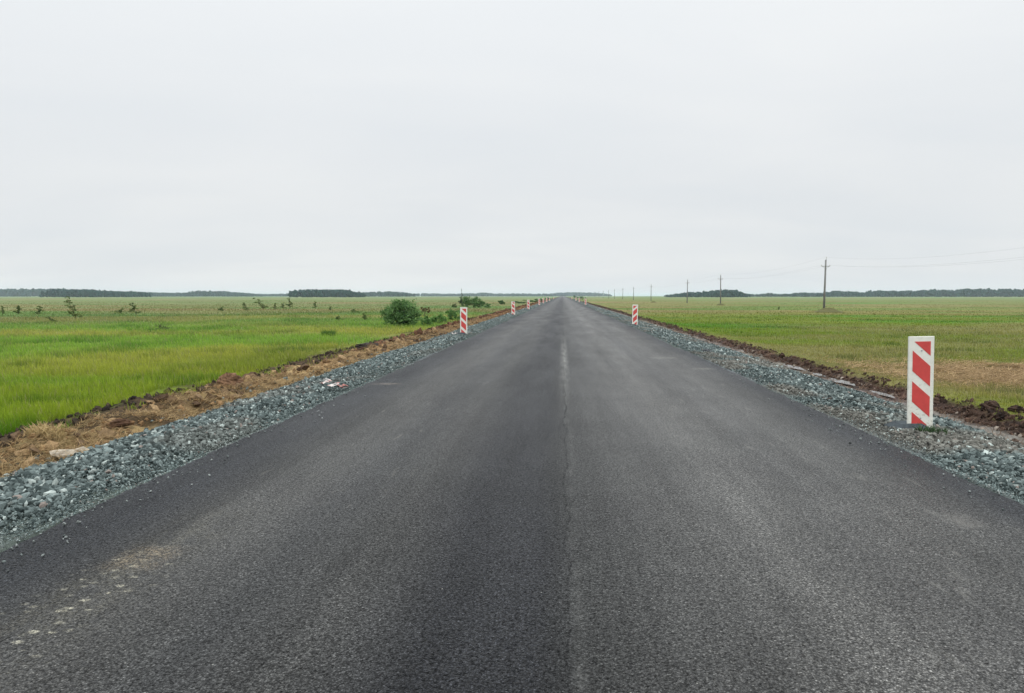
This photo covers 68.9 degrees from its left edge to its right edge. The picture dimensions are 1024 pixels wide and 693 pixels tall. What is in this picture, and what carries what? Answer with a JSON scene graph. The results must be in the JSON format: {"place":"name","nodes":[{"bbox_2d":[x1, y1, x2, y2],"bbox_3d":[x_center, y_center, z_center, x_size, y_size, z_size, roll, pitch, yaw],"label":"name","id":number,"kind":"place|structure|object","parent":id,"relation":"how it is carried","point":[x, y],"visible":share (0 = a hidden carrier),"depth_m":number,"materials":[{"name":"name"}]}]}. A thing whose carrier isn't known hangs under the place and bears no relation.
{"place":"outdoors","nodes":[
{"label":"outdoors","id":0,"kind":"place"},
{"bbox_2d":[0,296,1023,692],"bbox_3d":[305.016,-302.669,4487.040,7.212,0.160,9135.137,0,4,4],"label":"road","id":1,"kind":"structure","parent":0,"point":[562,494],"depth_m":4.58,"materials":[{"name":"grey asphalt"}]},
{"bbox_2d":[0,296,1023,552],"bbox_3d":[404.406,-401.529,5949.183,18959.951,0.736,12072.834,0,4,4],"label":"ground","id":2,"kind":"structure","parent":0,"point":[924,304],"depth_m":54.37,"materials":[{"name":"green plant"}]},
{"bbox_2d":[13,305,21,313],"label":"sapling","id":3,"kind":"object","parent":2,"relation":"on","point":[18,308],"visible":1,"depth_m":89.08,"materials":[{"name":"green plant"}]},
{"bbox_2d":[35,305,44,313],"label":"sapling","id":4,"kind":"object","parent":2,"relation":"on","point":[39,309],"visible":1,"depth_m":85.73,"materials":[{"name":"green plant"}]},
{"bbox_2d":[21,420,66,442],"bbox_3d":[-5.865,1.071,9.386,0.611,0.302,0.443,0,4,4],"label":"straw","id":5,"kind":"object","parent":2,"relation":"on","point":[44,428],"visible":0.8,"depth_m":9.34,"materials":[{"name":"beige plant"}]},
{"bbox_2d":[64,296,82,317],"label":"sapling","id":6,"kind":"object","parent":2,"relation":"on","point":[72,309],"visible":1,"depth_m":69.02,"materials":[{"name":"green plant"}]},
{"bbox_2d":[106,418,134,427],"bbox_3d":[-5.280,1.023,10.069,0.201,0.112,0.376,3,5,38],"label":"soil clod","id":7,"kind":"object","parent":2,"relation":"on","point":[118,422],"visible":0.99,"depth_m":10.01,"materials":[{"name":"brown soil"}]},
{"bbox_2d":[0,288,262,296],"bbox_3d":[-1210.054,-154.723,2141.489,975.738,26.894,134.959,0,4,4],"label":"forest","id":8,"kind":"object","parent":2,"relation":"on","point":[21,292],"visible":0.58,"depth_m":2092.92,"materials":[{"name":"green plant"}]},
{"bbox_2d":[129,303,139,314],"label":"sapling","id":9,"kind":"object","parent":2,"relation":"on","point":[132,309],"visible":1,"depth_m":85.86,"materials":[{"name":"green plant"}]},
{"bbox_2d":[155,324,169,329],"bbox_3d":[-21.975,-1.203,46.952,0.883,0.425,1.053,-2,4,-25],"label":"sapling","id":10,"kind":"object","parent":2,"relation":"on","point":[162,328],"visible":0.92,"depth_m":46.94,"materials":[{"name":"green plant"}]},
{"bbox_2d":[216,372,243,387],"bbox_3d":[-5.396,0.667,14.267,0.547,0.368,0.376,-3,5,-39],"label":"soil clod","id":11,"kind":"object","parent":2,"relation":"on","point":[228,379],"visible":0.73,"depth_m":14.17,"materials":[{"name":"brown soil"}]},
{"bbox_2d":[0,317,494,478],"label":"dry straw","id":12,"kind":"object","parent":2,"relation":"on","point":[146,412],"visible":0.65,"depth_m":11.06,"materials":[{"name":"brown plant"}]},
{"bbox_2d":[50,446,87,457],"bbox_3d":[-5.035,1.214,8.537,0.500,0.068,0.230,4,20,-2],"label":"broken slab","id":13,"kind":"object","parent":12,"relation":"on","point":[62,452],"depth_m":8.55,"materials":[{"name":"beige concrete"}]},
{"bbox_2d":[253,297,266,308],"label":"sapling","id":14,"kind":"object","parent":2,"relation":"on","point":[264,306],"visible":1,"depth_m":116.70,"materials":[{"name":"green plant"}]},
{"bbox_2d":[247,293,287,295],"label":"forest","id":15,"kind":"object","parent":2,"relation":"on","point":[282,294],"visible":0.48,"depth_m":2664.40,"materials":[{"name":"green plant"}]},
{"bbox_2d":[0,300,544,474],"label":"soil clods","id":16,"kind":"object","parent":2,"relation":"on","point":[105,430],"visible":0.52,"depth_m":13.09,"materials":[{"name":"brown soil"}]},
{"bbox_2d":[0,299,554,571],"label":"gravel","id":17,"kind":"structure","parent":2,"relation":"on","point":[36,491],"depth_m":8.11,"materials":[{"name":"grey gravel"}]},
{"bbox_2d":[320,379,348,387],"bbox_3d":[-3.077,0.646,12.909,0.330,0.060,1.484,-2,5,-32],"label":"barrier tape","id":18,"kind":"object","parent":17,"relation":"on","point":[342,385],"visible":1,"depth_m":12.69,"materials":[{"name":"white plastic"}]},
{"bbox_2d":[287,289,365,296],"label":"forest","id":19,"kind":"object","parent":2,"relation":"on","point":[322,293],"visible":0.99,"depth_m":1123.98,"materials":[{"name":"green plant"}]},
{"bbox_2d":[320,328,337,335],"bbox_3d":[-9.968,-0.827,40.612,1.138,0.526,1.027,-2,5,-33],"label":"weed","id":20,"kind":"object","parent":2,"relation":"on","point":[327,332],"visible":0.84,"depth_m":40.54,"materials":[{"name":"green plant"}]},
{"bbox_2d":[356,342,377,348],"bbox_3d":[-5.045,-0.022,26.073,1.038,0.239,0.456,2,4,22],"label":"soil clod","id":21,"kind":"object","parent":2,"relation":"on","point":[362,345],"visible":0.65,"depth_m":25.96,"materials":[{"name":"soil"}]},
{"bbox_2d":[362,291,415,296],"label":"forest","id":22,"kind":"object","parent":2,"relation":"on","point":[387,293],"visible":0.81,"depth_m":1928.89,"materials":[{"name":"green plant"}]},
{"bbox_2d":[379,297,423,326],"bbox_3d":[-7.771,-2.450,53.060,3.300,2.175,2.420,0,4,4],"label":"round bush","id":23,"kind":"object","parent":2,"relation":"on","point":[404,312],"visible":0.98,"depth_m":52.71,"materials":[{"name":"green plant"}]},
{"bbox_2d":[421,307,429,316],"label":"shrub","id":24,"kind":"object","parent":2,"relation":"on","point":[424,310],"visible":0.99,"depth_m":76.62,"materials":[{"name":"green plant"}]},
{"bbox_2d":[420,315,432,324],"bbox_3d":[-6.314,-1.875,54.519,1.197,0.863,0.921,0,4,4],"label":"shrub","id":25,"kind":"object","parent":2,"relation":"on","point":[427,320],"visible":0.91,"depth_m":54.41,"materials":[{"name":"green plant"}]},
{"bbox_2d":[429,312,446,322],"bbox_3d":[-5.876,-2.238,58.985,1.478,0.975,1.192,0,4,4],"label":"shrub","id":26,"kind":"object","parent":2,"relation":"on","point":[440,317],"visible":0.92,"depth_m":58.93,"materials":[{"name":"green plant"}]},
{"bbox_2d":[445,308,459,319],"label":"shrub","id":27,"kind":"object","parent":2,"relation":"on","point":[451,313],"visible":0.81,"depth_m":66.31,"materials":[{"name":"green plant"}]},
{"bbox_2d":[457,307,466,334],"bbox_3d":[-2.096,-1.042,31.292,0.468,1.210,0.398,1,5,6],"label":"warning panel","id":28,"kind":"object","parent":2,"relation":"on","point":[463,320],"visible":0.8,"depth_m":31.18,"materials":[{"name":"plastic"}]},
{"bbox_2d":[461,295,491,307],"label":"shrub","id":29,"kind":"object","parent":2,"relation":"on","point":[475,302],"visible":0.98,"depth_m":136.19,"materials":[{"name":"green plant"}]},
{"bbox_2d":[410,292,555,295],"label":"forest","id":30,"kind":"object","parent":2,"relation":"on","point":[478,294],"visible":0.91,"depth_m":3020.13,"materials":[{"name":"green plant"}]},
{"bbox_2d":[510,302,514,314],"bbox_3d":[0.025,-3.165,62.654,0.468,1.210,0.398,-1,3,2],"label":"warning panel","id":31,"kind":"object","parent":2,"relation":"on","point":[513,307],"visible":0.8,"depth_m":62.55,"materials":[{"name":"plastic"}]},
{"bbox_2d":[550,292,611,295],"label":"forest","id":32,"kind":"object","parent":2,"relation":"on","point":[577,294],"visible":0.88,"depth_m":3588.28,"materials":[{"name":"green plant"}]},
{"bbox_2d":[629,305,637,324],"bbox_3d":[6.609,-1.677,40.706,0.468,1.210,0.398,1,3,1],"label":"warning panel","id":33,"kind":"object","parent":2,"relation":"on","point":[634,314],"visible":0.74,"depth_m":40.61,"materials":[{"name":"plastic"}]},
{"bbox_2d":[664,289,750,296],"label":"forest","id":34,"kind":"object","parent":2,"relation":"on","point":[727,293],"visible":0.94,"depth_m":1134.74,"materials":[{"name":"green plant"}]},
{"bbox_2d":[718,275,720,302],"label":"utility pole","id":35,"kind":"object","parent":2,"relation":"on","point":[720,288],"visible":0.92,"depth_m":166.62,"materials":[{"name":"wood"}]},
{"bbox_2d":[747,292,806,296],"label":"forest","id":36,"kind":"object","parent":2,"relation":"on","point":[770,295],"visible":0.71,"depth_m":1667.77,"materials":[{"name":"green plant"}]},
{"bbox_2d":[784,364,804,369],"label":"puddle water","id":37,"kind":"structure","parent":2,"relation":"on","point":[797,367],"depth_m":20.84,"materials":[{"name":"grey liquid"}]},
{"bbox_2d":[583,301,1023,442],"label":"soil clods","id":38,"kind":"object","parent":2,"relation":"on","point":[948,409],"visible":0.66,"depth_m":16.41,"materials":[{"name":"brown soil"}]},
{"bbox_2d":[821,257,829,307],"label":"utility pole","id":39,"kind":"object","parent":2,"relation":"on","point":[824,292],"visible":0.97,"depth_m":95.10,"materials":[{"name":"concrete"}]},
{"bbox_2d":[815,308,842,312],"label":"earth mound","id":40,"kind":"object","parent":2,"relation":"on","point":[827,310],"visible":0.87,"depth_m":93.65,"materials":[{"name":"soil"}]},
{"bbox_2d":[830,378,854,385],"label":"puddle water","id":41,"kind":"structure","parent":2,"relation":"on","point":[844,382],"depth_m":17.43,"materials":[{"name":"grey liquid"}]},
{"bbox_2d":[870,390,894,397],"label":"puddle water","id":42,"kind":"structure","parent":2,"relation":"on","point":[881,393],"depth_m":15.29,"materials":[{"name":"grey liquid"}]},
{"bbox_2d":[792,288,1023,296],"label":"forest","id":43,"kind":"object","parent":2,"relation":"on","point":[980,292],"visible":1,"depth_m":1550.03,"materials":[{"name":"green plant"}]},
{"bbox_2d":[884,336,933,428],"bbox_3d":[4.832,0.477,9.069,0.468,1.210,0.398,-1,4,2],"label":"warning panel","id":44,"kind":"object","parent":2,"relation":"on","point":[920,377],"visible":0.77,"depth_m":8.97,"materials":[{"name":"plastic"}]},
{"bbox_2d":[805,353,1023,398],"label":"dry straw","id":45,"kind":"object","parent":2,"relation":"on","point":[1008,374],"visible":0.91,"depth_m":19.72,"materials":[{"name":"beige plant"}]},
{"bbox_2d":[912,422,953,434],"bbox_3d":[4.944,0.984,8.784,0.461,0.175,0.355,3,5,34],"label":"weed","id":46,"kind":"object","parent":2,"relation":"on","point":[920,428],"visible":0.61,"depth_m":8.78,"materials":[{"name":"green plant"}]},
{"bbox_2d":[981,400,1000,410],"bbox_3d":[8.063,0.988,12.574,0.267,0.176,0.478,4,5,44],"label":"soil clod","id":47,"kind":"object","parent":2,"relation":"on","point":[989,404],"visible":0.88,"depth_m":12.47,"materials":[{"name":"brown soil"}]},
{"bbox_2d":[993,411,1009,419],"bbox_3d":[7.816,1.093,11.899,0.300,0.135,0.176,-1,4,-15],"label":"soil clod","id":48,"kind":"object","parent":2,"relation":"on","point":[1001,415],"visible":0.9,"depth_m":11.85,"materials":[{"name":"brown soil"}]},
{"bbox_2d":[1007,405,1023,412],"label":"soil clod","id":49,"kind":"object","parent":2,"relation":"on","point":[1017,408],"visible":0.97,"depth_m":12.22,"materials":[{"name":"brown soil"}]},
{"bbox_2d":[0,0,1023,295],"label":"sky","id":50,"kind":"structure","parent":0,"point":[541,147],"materials":[{"name":"white"}]},
{"bbox_2d":[571,299,1023,518],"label":"gravel","id":51,"kind":"structure","parent":0,"point":[973,453],"depth_m":9.77,"materials":[{"name":"grey gravel"}]},
{"bbox_2d":[596,300,1023,415],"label":"grass","id":52,"kind":"structure","parent":0,"point":[1003,396],"depth_m":37.83,"materials":[{"name":"green plant"}]},
{"bbox_2d":[638,316,1023,444],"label":"dead roots","id":53,"kind":"object","parent":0,"point":[969,420],"visible":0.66,"depth_m":15.30,"materials":[{"name":"brown plant"}]}
]}

